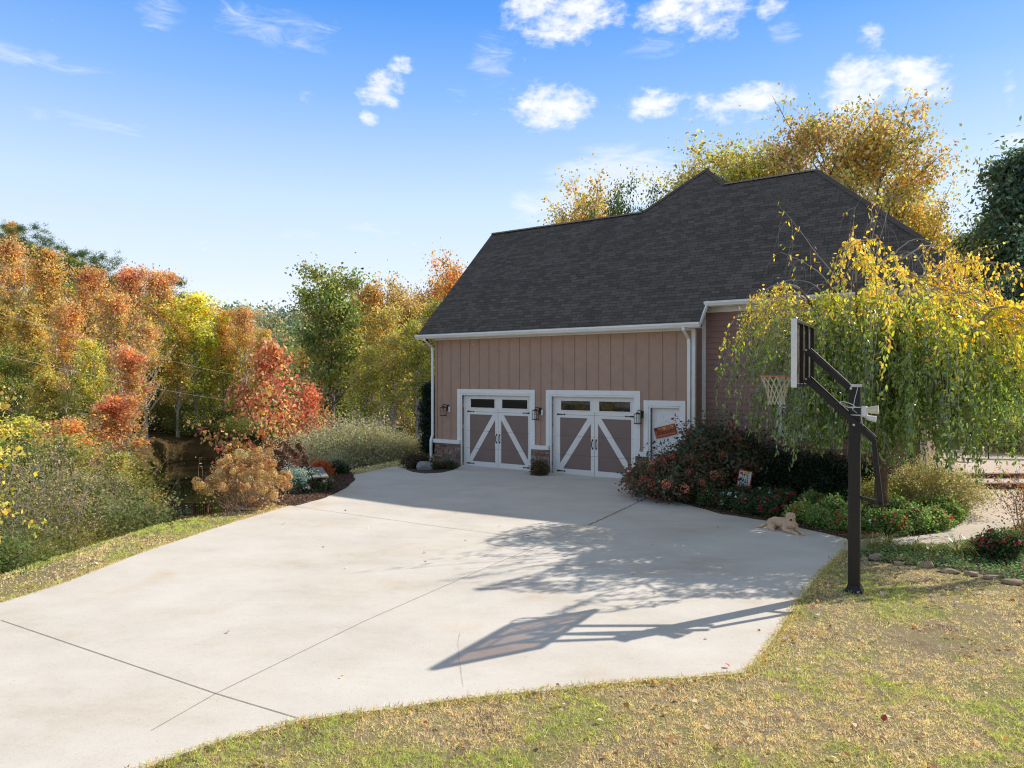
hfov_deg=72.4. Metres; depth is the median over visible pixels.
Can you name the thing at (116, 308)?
autumn tree
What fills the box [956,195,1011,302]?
evergreen tree
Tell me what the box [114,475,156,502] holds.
bare tree
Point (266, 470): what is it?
hydrangea bush
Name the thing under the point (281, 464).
hydrangea bush
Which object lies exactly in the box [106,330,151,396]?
autumn tree
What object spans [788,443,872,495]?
evergreen shrub
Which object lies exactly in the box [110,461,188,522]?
wild bush
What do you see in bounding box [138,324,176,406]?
leafy tree
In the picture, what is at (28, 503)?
shrub
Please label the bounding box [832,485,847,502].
flowering plant
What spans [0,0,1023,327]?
sky
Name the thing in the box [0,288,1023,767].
ground
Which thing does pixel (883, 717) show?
fallen leaves
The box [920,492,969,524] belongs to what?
flowering plant
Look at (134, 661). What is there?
driveway
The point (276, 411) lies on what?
leafy tree
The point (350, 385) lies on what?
autumn tree
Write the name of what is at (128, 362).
autumn tree
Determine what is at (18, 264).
autumn tree
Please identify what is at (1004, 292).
evergreen tree
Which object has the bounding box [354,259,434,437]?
sparse tree
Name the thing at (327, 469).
shrub
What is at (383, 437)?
twiggy bush
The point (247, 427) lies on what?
wild bush
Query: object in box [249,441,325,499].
twiggy bush
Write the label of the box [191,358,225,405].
autumn tree
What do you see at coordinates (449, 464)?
flowering plant
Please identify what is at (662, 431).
door plaque
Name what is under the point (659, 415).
side door
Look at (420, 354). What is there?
autumn tree
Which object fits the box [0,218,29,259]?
pine tree
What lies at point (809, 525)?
leaf litter
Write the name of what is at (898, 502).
flowering plant
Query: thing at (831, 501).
flowering plant
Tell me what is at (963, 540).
liriope clump
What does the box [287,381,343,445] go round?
sweetgum tree
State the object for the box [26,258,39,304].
autumn tree
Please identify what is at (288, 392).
leafy tree
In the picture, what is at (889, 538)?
liriope clump
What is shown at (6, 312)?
autumn tree
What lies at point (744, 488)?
flowering plant
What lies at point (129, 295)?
leafy tree
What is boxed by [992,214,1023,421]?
evergreen tree
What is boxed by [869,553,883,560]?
border stone
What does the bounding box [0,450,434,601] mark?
verge grass
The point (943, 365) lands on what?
weeping tree
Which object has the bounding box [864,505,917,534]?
flowering plant
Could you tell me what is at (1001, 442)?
iron bench
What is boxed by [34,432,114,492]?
shrub
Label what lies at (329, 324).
tall tree
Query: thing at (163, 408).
wild bush
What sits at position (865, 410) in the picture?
security light
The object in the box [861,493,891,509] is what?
flowering plant
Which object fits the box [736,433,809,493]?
evergreen shrub
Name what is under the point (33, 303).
leafy tree
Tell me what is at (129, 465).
wild bush
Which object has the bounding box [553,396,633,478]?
garage door
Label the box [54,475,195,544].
wild bush
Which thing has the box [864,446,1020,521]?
ornamental grass
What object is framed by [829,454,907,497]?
evergreen shrub
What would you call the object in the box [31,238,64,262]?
pine tree
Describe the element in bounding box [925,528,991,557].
liriope clump
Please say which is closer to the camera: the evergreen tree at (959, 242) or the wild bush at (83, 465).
the wild bush at (83, 465)
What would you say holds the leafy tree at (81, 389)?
on the ground at (170, 446)
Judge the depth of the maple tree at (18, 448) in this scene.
13.97 m
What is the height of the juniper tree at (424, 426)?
3.181 m
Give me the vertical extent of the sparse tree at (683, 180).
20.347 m
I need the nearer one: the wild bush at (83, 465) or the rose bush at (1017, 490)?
the rose bush at (1017, 490)
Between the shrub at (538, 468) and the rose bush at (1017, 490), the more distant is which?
the shrub at (538, 468)
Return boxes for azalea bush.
[844,470,908,501]
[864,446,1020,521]
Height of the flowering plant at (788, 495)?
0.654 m
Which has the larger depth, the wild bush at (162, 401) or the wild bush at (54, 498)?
the wild bush at (162, 401)
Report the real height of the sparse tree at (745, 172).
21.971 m
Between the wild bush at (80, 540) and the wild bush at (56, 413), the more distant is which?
the wild bush at (56, 413)
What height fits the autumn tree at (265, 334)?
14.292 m
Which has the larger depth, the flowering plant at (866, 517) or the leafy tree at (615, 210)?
the leafy tree at (615, 210)
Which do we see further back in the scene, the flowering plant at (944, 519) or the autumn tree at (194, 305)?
the autumn tree at (194, 305)
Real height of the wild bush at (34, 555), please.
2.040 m
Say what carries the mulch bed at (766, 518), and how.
on the ground at (170, 446)
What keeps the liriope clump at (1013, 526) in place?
on the mulch bed at (979, 571)
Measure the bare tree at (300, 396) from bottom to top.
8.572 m
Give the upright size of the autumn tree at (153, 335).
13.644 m
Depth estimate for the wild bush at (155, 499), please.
27.32 m
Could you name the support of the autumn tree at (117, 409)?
on the ground at (170, 446)
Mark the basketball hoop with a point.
(856, 428)
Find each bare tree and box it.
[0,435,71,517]
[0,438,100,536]
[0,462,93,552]
[2,422,85,477]
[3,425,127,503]
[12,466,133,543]
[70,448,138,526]
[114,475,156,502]
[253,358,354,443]
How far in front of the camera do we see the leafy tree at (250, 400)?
84.44 m
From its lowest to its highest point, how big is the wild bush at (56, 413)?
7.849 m
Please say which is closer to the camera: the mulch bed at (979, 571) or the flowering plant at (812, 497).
the mulch bed at (979, 571)
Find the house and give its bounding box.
[414,168,955,499]
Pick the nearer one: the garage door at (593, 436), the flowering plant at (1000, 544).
the flowering plant at (1000, 544)
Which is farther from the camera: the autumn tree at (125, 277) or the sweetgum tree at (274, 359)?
the autumn tree at (125, 277)
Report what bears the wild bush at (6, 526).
on the ground at (170, 446)
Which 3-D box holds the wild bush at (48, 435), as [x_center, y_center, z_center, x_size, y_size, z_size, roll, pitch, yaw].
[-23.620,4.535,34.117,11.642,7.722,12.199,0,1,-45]
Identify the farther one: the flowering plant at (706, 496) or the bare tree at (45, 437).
the bare tree at (45, 437)
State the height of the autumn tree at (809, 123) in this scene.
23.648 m
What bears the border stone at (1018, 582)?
on the mulch bed at (979, 571)
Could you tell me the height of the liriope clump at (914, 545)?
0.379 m
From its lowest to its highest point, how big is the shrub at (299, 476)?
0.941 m
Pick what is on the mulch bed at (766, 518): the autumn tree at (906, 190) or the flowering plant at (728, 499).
the flowering plant at (728, 499)
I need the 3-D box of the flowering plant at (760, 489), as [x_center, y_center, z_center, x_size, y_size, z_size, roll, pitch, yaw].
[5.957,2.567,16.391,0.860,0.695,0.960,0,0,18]
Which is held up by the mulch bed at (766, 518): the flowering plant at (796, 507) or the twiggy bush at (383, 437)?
the flowering plant at (796, 507)
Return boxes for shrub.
[277,460,318,493]
[309,456,337,476]
[528,458,550,475]
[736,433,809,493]
[768,447,842,497]
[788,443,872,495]
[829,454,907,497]
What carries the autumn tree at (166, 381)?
on the ground at (170, 446)
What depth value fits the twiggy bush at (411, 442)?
29.21 m
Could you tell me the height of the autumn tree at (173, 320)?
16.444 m
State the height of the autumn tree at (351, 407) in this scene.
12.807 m
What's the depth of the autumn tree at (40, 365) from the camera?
65.92 m
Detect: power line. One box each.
[0,313,232,374]
[2,355,221,399]
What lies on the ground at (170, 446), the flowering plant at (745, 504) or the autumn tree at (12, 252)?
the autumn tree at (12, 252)
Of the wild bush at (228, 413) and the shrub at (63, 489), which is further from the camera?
the wild bush at (228, 413)
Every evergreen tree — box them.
[943,213,974,303]
[947,321,1023,440]
[952,116,1023,303]
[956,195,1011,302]
[977,264,1022,392]
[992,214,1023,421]
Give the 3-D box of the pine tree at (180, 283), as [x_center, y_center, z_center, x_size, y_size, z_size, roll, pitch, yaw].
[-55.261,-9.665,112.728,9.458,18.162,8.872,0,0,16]
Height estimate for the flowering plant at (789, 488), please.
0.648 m
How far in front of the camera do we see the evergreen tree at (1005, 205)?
41.98 m
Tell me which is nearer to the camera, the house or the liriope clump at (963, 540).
the liriope clump at (963, 540)
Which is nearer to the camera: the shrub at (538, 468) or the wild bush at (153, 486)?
the shrub at (538, 468)
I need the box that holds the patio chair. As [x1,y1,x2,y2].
[958,446,986,461]
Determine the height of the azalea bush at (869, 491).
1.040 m
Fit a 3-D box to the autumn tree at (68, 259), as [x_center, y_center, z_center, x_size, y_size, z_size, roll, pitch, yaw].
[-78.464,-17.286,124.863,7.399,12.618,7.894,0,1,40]
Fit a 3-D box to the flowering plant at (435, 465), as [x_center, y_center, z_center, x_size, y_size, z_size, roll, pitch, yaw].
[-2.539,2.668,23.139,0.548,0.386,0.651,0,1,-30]
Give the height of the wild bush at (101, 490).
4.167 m
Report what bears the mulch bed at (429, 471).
on the ground at (170, 446)
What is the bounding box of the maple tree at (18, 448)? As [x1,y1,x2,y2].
[0,356,57,542]
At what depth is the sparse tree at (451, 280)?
61.27 m
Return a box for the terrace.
[938,449,1023,473]
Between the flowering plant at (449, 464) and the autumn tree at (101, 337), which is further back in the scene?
the autumn tree at (101, 337)
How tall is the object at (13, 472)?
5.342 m
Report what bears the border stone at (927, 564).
on the mulch bed at (979, 571)
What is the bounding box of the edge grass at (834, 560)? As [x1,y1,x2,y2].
[0,464,847,767]
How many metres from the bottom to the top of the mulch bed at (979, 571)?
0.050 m
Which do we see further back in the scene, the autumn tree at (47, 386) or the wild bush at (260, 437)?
the wild bush at (260, 437)
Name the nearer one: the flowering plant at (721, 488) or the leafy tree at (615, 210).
the flowering plant at (721, 488)
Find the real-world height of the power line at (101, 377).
3.563 m
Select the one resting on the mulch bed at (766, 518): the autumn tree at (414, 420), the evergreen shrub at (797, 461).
the evergreen shrub at (797, 461)
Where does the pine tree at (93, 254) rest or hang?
on the ground at (170, 446)
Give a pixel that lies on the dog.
(787, 521)
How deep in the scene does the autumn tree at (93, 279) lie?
77.13 m
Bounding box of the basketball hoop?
[760,318,883,594]
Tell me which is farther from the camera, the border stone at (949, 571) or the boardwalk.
the boardwalk
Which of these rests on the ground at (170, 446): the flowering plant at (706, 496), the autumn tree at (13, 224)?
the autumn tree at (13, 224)
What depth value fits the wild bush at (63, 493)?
20.88 m
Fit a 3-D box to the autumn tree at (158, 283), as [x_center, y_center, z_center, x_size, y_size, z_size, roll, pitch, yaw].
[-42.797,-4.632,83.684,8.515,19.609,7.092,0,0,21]
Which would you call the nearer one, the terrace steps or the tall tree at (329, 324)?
the terrace steps
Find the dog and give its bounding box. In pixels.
[756,512,804,535]
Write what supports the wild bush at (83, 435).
on the ground at (170, 446)
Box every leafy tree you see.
[0,336,62,424]
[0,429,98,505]
[18,290,61,359]
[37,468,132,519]
[48,348,109,428]
[55,280,89,307]
[105,275,155,317]
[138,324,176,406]
[233,376,274,421]
[267,365,296,416]
[274,328,371,434]
[275,373,302,411]
[282,346,298,397]
[574,164,665,218]
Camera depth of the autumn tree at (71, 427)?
29.74 m
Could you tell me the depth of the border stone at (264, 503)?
16.56 m
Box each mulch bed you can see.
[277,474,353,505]
[406,464,460,473]
[674,499,979,538]
[861,545,1023,584]
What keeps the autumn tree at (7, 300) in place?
on the ground at (170, 446)
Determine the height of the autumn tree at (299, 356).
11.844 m
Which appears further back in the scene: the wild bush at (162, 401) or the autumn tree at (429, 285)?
the wild bush at (162, 401)
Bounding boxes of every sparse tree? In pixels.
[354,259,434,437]
[396,290,449,438]
[413,237,467,308]
[532,153,623,224]
[622,137,753,212]
[640,121,842,200]
[793,87,981,229]
[893,178,1009,321]
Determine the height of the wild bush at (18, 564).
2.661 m
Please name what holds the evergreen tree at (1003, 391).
on the ground at (170, 446)
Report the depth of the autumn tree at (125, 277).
85.35 m
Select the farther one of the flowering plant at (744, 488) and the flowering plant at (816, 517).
the flowering plant at (744, 488)
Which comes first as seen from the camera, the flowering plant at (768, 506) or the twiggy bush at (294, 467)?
the flowering plant at (768, 506)
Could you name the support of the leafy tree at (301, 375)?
on the ground at (170, 446)
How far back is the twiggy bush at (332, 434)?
27.69 m
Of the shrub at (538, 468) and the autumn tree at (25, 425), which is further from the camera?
the autumn tree at (25, 425)
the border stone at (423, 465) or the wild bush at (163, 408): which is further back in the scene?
the wild bush at (163, 408)
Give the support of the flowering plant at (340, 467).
on the mulch bed at (317, 494)
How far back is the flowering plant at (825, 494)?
16.70 m
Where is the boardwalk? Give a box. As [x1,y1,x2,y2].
[162,502,208,516]
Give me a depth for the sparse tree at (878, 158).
44.02 m
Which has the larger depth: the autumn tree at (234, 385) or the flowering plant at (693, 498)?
the autumn tree at (234, 385)
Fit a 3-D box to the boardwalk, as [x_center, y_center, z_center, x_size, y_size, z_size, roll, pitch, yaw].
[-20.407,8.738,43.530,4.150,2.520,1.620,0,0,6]
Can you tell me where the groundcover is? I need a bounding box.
[861,528,1023,584]
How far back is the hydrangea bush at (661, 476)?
17.16 m
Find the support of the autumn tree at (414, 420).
on the ground at (170, 446)
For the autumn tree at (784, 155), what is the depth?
50.75 m
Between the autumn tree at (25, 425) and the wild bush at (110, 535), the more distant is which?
the autumn tree at (25, 425)
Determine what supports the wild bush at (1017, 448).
on the ground at (170, 446)
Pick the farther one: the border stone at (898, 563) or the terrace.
the terrace
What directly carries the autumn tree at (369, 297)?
on the ground at (170, 446)
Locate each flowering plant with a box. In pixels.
[297,469,335,492]
[327,457,352,473]
[398,450,435,468]
[431,459,441,469]
[440,459,457,468]
[676,479,699,503]
[694,484,725,508]
[710,483,744,510]
[711,483,733,493]
[732,481,756,496]
[733,490,764,514]
[748,479,777,497]
[753,489,788,517]
[763,481,799,506]
[774,482,800,496]
[781,497,817,522]
[797,486,823,505]
[800,504,834,530]
[803,484,834,498]
[814,492,847,512]
[824,505,861,531]
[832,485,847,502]
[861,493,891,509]
[861,503,883,531]
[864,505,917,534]
[887,492,921,512]
[892,503,940,534]
[908,493,934,509]
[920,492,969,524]
[921,501,962,531]
[953,494,970,516]
[966,521,1023,562]
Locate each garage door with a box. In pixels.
[464,395,529,470]
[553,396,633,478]
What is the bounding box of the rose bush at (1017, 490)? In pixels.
[983,463,1023,535]
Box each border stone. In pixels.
[232,506,247,510]
[255,502,267,506]
[416,461,432,469]
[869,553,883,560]
[893,561,903,565]
[919,561,934,567]
[938,568,959,573]
[964,571,978,576]
[982,574,1001,579]
[1000,578,1022,585]
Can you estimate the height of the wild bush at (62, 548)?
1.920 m
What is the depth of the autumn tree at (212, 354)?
82.35 m
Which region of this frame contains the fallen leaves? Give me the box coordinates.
[31,467,1023,767]
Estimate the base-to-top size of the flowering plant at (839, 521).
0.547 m
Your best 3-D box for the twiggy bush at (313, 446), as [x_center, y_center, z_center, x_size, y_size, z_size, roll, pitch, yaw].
[-7.857,3.113,27.405,6.603,4.088,6.903,0,0,-24]
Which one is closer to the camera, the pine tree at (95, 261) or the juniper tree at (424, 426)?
the juniper tree at (424, 426)
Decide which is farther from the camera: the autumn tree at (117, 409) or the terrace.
the autumn tree at (117, 409)
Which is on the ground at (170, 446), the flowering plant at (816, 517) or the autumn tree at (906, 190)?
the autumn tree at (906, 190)
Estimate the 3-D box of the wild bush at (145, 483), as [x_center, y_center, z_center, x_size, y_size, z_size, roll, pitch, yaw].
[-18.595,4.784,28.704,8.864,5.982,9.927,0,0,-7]
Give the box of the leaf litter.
[678,497,982,536]
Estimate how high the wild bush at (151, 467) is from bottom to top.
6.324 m
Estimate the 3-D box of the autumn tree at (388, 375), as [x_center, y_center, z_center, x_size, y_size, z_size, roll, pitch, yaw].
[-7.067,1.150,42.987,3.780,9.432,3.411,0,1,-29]
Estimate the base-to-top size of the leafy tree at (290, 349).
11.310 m
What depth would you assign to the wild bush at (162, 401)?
82.26 m
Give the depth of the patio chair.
22.67 m
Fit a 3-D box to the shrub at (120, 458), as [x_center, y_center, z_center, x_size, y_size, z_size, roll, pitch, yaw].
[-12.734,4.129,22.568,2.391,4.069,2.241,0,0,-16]
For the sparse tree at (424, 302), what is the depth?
59.28 m
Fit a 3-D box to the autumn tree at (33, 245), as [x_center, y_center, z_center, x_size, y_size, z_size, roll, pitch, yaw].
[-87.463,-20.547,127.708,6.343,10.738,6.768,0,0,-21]
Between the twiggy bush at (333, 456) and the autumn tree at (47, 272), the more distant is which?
the autumn tree at (47, 272)
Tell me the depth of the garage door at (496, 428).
23.58 m
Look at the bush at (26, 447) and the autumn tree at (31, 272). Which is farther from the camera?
the autumn tree at (31, 272)
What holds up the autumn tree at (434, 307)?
on the ground at (170, 446)
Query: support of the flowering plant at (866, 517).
on the mulch bed at (766, 518)
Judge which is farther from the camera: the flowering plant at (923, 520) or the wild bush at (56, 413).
the wild bush at (56, 413)
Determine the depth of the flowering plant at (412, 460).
23.41 m
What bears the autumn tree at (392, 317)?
on the ground at (170, 446)
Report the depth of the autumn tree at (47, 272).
79.24 m
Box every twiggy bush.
[239,410,386,499]
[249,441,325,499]
[252,400,429,468]
[310,440,359,468]
[322,407,417,467]
[382,425,420,458]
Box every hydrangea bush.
[185,444,298,517]
[271,433,323,489]
[615,440,729,505]
[656,401,773,491]
[712,424,787,488]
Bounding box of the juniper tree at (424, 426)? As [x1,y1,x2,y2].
[411,377,434,455]
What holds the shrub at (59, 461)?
on the ground at (170, 446)
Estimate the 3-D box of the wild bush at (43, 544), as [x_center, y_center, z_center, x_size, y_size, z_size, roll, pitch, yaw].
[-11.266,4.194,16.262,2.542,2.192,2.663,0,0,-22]
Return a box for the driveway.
[0,465,846,767]
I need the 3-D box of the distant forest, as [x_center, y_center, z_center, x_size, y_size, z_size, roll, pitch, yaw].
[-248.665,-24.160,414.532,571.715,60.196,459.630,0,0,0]
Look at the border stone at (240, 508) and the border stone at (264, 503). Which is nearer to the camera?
the border stone at (240, 508)
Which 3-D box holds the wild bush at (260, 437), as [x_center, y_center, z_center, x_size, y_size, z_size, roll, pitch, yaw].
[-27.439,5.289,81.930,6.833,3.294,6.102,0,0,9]
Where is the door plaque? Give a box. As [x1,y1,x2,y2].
[654,421,676,438]
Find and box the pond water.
[141,460,258,516]
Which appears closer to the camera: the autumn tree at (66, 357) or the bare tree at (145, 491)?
the bare tree at (145, 491)
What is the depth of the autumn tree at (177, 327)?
79.20 m
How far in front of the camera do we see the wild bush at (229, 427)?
80.95 m
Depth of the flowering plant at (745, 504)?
15.39 m
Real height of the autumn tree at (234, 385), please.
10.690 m
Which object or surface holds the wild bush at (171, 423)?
on the ground at (170, 446)
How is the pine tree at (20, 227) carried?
on the ground at (170, 446)
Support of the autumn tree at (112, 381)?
on the ground at (170, 446)
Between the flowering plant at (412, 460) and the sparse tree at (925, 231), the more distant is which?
the sparse tree at (925, 231)
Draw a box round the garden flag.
[736,469,752,486]
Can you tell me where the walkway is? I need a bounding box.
[844,489,1023,550]
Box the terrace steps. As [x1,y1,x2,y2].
[956,474,1023,488]
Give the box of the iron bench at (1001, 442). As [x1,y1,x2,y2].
[980,424,1023,458]
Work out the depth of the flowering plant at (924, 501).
14.93 m
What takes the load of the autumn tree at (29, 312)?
on the ground at (170, 446)
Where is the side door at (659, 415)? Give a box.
[652,408,678,458]
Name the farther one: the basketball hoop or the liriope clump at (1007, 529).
the liriope clump at (1007, 529)
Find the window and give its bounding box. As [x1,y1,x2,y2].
[778,377,835,438]
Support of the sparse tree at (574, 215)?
on the ground at (170, 446)
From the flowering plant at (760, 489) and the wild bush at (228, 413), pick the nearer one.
the flowering plant at (760, 489)
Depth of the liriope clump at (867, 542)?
12.45 m
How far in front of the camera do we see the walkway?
14.38 m
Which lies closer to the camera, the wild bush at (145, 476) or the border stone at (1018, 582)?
the border stone at (1018, 582)
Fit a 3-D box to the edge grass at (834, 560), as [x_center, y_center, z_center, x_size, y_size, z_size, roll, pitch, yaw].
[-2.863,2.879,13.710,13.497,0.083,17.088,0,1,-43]
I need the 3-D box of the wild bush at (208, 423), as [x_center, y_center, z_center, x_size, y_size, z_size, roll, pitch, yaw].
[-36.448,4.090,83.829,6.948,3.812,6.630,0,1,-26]
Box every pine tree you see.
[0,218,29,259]
[9,221,58,290]
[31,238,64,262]
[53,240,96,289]
[57,249,100,282]
[71,250,126,291]
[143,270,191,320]
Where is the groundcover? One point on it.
(953, 560)
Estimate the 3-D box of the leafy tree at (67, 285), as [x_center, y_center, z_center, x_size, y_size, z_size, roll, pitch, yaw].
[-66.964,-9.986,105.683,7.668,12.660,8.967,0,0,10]
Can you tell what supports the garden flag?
on the mulch bed at (766, 518)
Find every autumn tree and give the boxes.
[0,236,40,395]
[0,290,24,416]
[0,293,58,406]
[0,303,19,402]
[0,370,77,440]
[0,413,72,465]
[1,220,19,265]
[1,317,64,412]
[4,247,29,299]
[16,237,82,414]
[25,242,50,283]
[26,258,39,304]
[31,414,115,475]
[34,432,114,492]
[35,296,101,419]
[43,262,126,425]
[49,323,86,419]
[59,336,119,446]
[62,253,87,288]
[70,389,154,483]
[71,284,160,443]
[79,293,127,381]
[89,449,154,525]
[91,338,165,458]
[98,351,144,447]
[105,261,157,417]
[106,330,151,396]
[125,318,177,442]
[128,265,183,404]
[132,290,242,434]
[149,293,191,394]
[154,312,201,437]
[158,361,172,406]
[190,344,229,434]
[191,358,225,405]
[201,301,242,417]
[217,349,254,415]
[220,303,265,437]
[242,320,281,444]
[291,349,313,392]
[324,326,370,432]
[327,291,377,428]
[340,339,399,431]
[343,278,407,431]
[352,298,411,432]
[368,326,420,440]
[385,364,434,442]
[387,313,434,441]
[400,293,442,416]
[407,268,447,300]
[735,82,962,217]
[742,93,826,176]
[853,147,986,269]
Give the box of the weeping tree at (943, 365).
[712,163,1023,508]
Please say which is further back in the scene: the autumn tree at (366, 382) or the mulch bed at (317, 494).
the autumn tree at (366, 382)
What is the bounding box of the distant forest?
[135,297,402,389]
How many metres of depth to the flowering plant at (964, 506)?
15.32 m
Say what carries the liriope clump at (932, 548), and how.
on the mulch bed at (979, 571)
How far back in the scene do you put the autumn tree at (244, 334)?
82.36 m
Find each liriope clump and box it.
[861,528,912,548]
[861,531,895,552]
[894,536,940,553]
[916,539,949,555]
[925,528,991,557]
[948,533,976,547]
[983,524,1023,533]
[995,520,1023,535]
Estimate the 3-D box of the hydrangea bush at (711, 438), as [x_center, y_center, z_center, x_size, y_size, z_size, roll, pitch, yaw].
[5.206,1.708,18.181,2.934,2.534,2.965,0,1,36]
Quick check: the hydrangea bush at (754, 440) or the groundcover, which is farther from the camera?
the hydrangea bush at (754, 440)
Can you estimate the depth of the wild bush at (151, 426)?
81.24 m
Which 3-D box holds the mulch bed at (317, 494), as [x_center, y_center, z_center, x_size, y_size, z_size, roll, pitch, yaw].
[-5.490,2.869,19.646,1.866,0.050,6.216,0,0,0]
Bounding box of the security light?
[839,387,878,425]
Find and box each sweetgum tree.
[182,336,325,484]
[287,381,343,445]
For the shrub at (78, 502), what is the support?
on the ground at (170, 446)
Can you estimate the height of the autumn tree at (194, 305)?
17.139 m
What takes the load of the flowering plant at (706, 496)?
on the mulch bed at (766, 518)
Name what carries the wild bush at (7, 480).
on the ground at (170, 446)
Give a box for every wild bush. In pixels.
[0,398,138,473]
[0,406,95,445]
[0,425,159,503]
[0,427,178,510]
[0,445,131,537]
[0,455,129,540]
[0,459,109,559]
[0,501,80,580]
[0,518,77,563]
[0,523,70,573]
[1,413,168,497]
[7,462,146,530]
[21,520,90,560]
[26,462,175,523]
[36,506,125,555]
[37,421,161,487]
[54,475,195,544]
[59,508,145,552]
[73,437,206,518]
[75,420,181,496]
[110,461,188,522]
[135,403,166,429]
[137,477,176,519]
[138,393,183,428]
[150,394,206,429]
[150,399,229,435]
[195,403,229,433]
[200,398,248,434]
[206,411,258,439]
[235,415,257,438]
[250,420,283,442]
[954,405,1023,454]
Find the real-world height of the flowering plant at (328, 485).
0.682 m
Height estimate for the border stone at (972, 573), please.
0.094 m
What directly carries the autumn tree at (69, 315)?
on the ground at (170, 446)
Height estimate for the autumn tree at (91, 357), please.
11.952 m
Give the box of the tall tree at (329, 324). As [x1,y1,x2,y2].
[279,252,383,444]
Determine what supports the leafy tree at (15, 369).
on the ground at (170, 446)

